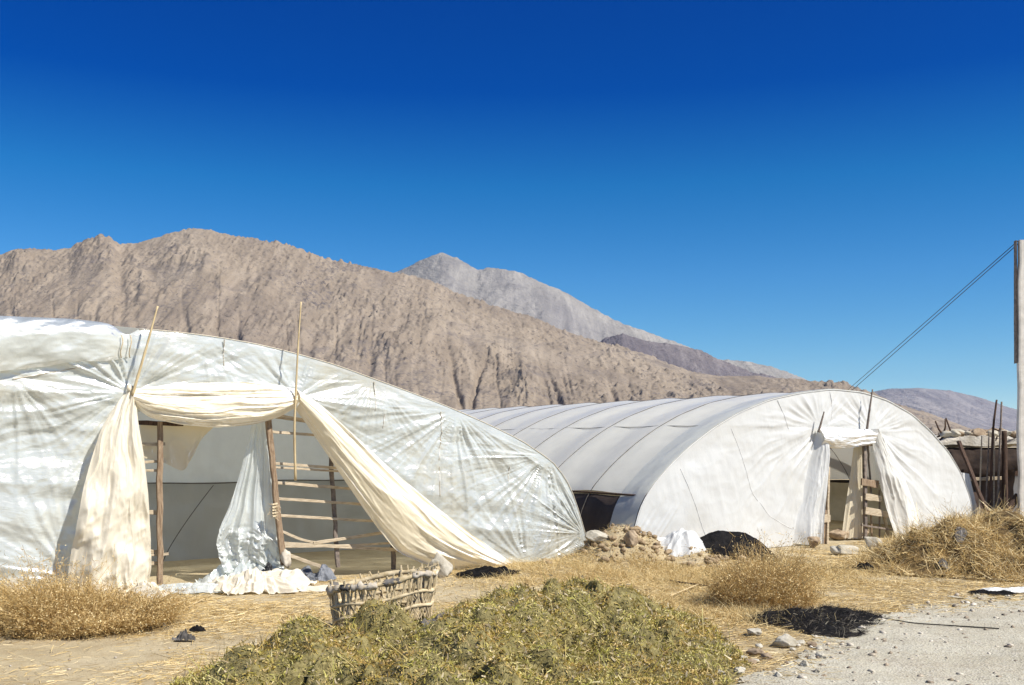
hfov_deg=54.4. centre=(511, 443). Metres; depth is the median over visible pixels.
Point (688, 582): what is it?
twig
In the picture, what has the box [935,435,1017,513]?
shed
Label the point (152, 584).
plastic sheet
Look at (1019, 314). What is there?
utility pole
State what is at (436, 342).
mountain
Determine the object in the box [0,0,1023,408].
sky
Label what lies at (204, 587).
plastic sheet
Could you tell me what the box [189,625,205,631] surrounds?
cloth scrap
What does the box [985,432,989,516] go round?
pole
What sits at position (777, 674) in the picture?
stone
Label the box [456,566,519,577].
cloth scrap
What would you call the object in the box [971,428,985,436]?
roof stone
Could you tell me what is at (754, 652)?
stone
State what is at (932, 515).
dry shrub
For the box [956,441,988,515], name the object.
plank
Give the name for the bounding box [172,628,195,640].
cloth scrap
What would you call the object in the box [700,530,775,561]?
tarp mound
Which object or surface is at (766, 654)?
stone
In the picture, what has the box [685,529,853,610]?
dry shrub
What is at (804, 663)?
stone
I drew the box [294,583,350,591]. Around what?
plastic sheet
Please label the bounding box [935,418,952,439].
dead branch
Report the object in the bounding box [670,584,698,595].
twig
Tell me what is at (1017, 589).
plastic sheet
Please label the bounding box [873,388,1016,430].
mountain
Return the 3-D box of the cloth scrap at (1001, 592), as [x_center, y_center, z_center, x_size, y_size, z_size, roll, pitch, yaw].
[5.598,1.731,11.601,0.573,0.060,0.106,0,0,6]
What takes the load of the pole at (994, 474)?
on the ground at (359, 561)
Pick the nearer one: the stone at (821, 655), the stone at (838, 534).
the stone at (821, 655)
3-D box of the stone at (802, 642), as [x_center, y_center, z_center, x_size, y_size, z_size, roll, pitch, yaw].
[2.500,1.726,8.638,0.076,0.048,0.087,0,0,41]
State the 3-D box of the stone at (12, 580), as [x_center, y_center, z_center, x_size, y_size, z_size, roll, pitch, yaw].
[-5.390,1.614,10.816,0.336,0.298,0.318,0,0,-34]
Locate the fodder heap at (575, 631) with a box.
[160,556,761,684]
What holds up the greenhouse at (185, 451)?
on the ground at (359, 561)
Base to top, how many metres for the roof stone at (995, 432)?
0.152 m
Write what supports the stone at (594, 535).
on the ground at (359, 561)
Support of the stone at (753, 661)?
on the ground at (359, 561)
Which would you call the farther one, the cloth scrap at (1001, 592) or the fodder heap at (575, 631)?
the cloth scrap at (1001, 592)
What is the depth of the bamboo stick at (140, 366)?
11.33 m
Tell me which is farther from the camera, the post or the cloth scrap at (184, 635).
the post
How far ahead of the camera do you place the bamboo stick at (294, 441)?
12.36 m
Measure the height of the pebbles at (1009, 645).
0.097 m
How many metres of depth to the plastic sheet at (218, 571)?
12.38 m
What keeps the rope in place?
on the gravel road
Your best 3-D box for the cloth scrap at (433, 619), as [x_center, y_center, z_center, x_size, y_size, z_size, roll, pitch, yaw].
[-0.617,1.606,8.955,0.509,0.240,0.320,0,0,-15]
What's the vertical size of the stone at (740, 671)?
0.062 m
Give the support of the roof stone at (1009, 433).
on the shed
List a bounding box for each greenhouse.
[0,316,586,592]
[458,389,971,547]
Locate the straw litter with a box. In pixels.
[0,524,1023,684]
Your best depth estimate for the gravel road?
8.25 m
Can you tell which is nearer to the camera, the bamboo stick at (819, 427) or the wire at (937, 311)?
the bamboo stick at (819, 427)
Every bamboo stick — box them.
[131,306,158,395]
[293,302,301,480]
[817,411,824,432]
[866,389,872,428]
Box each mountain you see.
[0,228,1016,446]
[397,253,807,380]
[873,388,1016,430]
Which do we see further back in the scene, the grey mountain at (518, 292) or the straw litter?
the grey mountain at (518, 292)
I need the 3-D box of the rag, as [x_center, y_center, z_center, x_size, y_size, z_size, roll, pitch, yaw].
[-2.843,1.444,12.486,0.142,0.254,0.125,0,0,0]
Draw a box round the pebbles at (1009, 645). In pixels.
[738,592,1023,684]
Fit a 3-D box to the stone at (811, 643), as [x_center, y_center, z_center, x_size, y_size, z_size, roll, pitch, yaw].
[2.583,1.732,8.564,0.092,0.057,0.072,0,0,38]
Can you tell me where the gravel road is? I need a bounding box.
[737,594,1023,684]
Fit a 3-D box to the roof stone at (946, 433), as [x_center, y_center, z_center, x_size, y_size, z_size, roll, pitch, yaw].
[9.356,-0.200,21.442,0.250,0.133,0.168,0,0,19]
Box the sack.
[301,564,335,580]
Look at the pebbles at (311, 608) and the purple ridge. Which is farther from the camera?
the purple ridge
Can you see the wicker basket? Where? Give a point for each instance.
(341, 590)
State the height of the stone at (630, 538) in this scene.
0.246 m
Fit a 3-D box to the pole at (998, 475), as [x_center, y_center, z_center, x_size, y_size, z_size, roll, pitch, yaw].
[10.082,0.379,20.590,0.327,2.493,0.060,0,0,-43]
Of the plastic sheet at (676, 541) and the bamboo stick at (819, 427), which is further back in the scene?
the bamboo stick at (819, 427)
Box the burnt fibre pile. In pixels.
[739,598,896,638]
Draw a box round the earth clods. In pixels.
[541,523,748,570]
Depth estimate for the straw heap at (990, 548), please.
13.57 m
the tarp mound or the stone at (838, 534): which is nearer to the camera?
the tarp mound
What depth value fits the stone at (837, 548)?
15.70 m
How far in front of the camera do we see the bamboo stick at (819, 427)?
17.20 m
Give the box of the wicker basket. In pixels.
[326,561,439,628]
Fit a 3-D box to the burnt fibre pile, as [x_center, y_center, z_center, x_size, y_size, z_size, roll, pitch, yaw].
[2.948,1.670,9.772,1.394,0.276,1.654,0,0,34]
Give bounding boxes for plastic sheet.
[121,579,169,596]
[159,582,223,593]
[195,558,275,582]
[207,567,316,594]
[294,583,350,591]
[656,528,707,556]
[980,587,1023,592]
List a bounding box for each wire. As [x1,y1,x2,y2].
[848,241,1017,389]
[852,244,1017,389]
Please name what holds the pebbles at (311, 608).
on the ground at (359, 561)
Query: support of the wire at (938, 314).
attached to the utility pole at (1019, 314)
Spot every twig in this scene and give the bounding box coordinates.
[660,579,712,586]
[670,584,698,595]
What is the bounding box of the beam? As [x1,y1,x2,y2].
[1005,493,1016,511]
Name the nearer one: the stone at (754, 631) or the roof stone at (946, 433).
the stone at (754, 631)
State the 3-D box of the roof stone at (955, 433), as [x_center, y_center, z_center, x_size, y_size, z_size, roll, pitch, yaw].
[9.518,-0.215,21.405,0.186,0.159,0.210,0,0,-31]
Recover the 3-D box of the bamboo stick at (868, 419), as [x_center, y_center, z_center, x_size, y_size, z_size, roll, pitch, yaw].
[6.438,-0.614,17.927,0.135,0.720,0.058,0,0,10]
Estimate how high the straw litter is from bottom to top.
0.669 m
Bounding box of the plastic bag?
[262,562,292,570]
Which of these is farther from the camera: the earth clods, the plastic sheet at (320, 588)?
the earth clods
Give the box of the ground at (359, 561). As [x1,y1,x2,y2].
[0,447,1023,684]
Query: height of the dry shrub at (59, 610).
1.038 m
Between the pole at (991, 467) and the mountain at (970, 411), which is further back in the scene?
the mountain at (970, 411)
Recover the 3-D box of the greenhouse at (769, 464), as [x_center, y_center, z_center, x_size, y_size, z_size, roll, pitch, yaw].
[-0.558,0.423,26.495,9.022,2.780,22.328,0,0,-34]
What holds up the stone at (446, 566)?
on the ground at (359, 561)
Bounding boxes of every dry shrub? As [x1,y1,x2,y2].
[0,541,229,641]
[0,575,42,601]
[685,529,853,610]
[888,496,994,528]
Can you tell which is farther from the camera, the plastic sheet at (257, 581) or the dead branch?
the dead branch
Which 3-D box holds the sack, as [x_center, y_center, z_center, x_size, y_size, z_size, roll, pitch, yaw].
[-2.529,1.637,12.707,0.584,0.208,0.416,0,0,0]
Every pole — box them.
[978,436,981,514]
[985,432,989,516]
[988,400,997,511]
[993,435,994,510]
[996,402,1002,510]
[1014,240,1023,515]
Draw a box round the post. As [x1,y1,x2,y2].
[1001,431,1007,509]
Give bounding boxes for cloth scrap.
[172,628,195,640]
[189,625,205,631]
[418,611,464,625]
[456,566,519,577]
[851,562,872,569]
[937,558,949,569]
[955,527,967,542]
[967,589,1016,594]
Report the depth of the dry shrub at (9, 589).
10.45 m
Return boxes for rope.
[886,618,998,628]
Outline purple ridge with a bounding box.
[601,333,775,377]
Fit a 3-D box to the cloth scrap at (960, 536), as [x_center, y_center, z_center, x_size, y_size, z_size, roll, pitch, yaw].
[6.129,1.249,13.599,0.201,0.220,0.130,0,0,-40]
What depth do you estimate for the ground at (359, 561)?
10.25 m
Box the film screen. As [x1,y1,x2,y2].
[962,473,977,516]
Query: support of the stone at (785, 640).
on the ground at (359, 561)
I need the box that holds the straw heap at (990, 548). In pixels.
[842,492,1023,583]
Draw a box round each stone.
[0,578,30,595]
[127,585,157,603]
[428,552,452,577]
[585,530,607,542]
[623,530,638,546]
[734,667,742,673]
[745,659,756,663]
[746,648,763,656]
[747,628,761,634]
[755,643,762,648]
[761,652,773,660]
[772,634,796,647]
[774,672,782,676]
[796,640,805,644]
[800,660,808,666]
[806,641,816,646]
[807,536,820,547]
[815,652,826,658]
[829,528,849,539]
[830,544,858,554]
[864,537,881,551]
[940,431,951,436]
[950,430,960,436]
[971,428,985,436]
[987,430,998,436]
[998,430,1011,436]
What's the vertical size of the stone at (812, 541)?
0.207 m
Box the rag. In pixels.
[279,549,290,567]
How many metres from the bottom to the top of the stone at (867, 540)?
0.254 m
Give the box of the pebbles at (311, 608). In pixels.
[7,577,969,684]

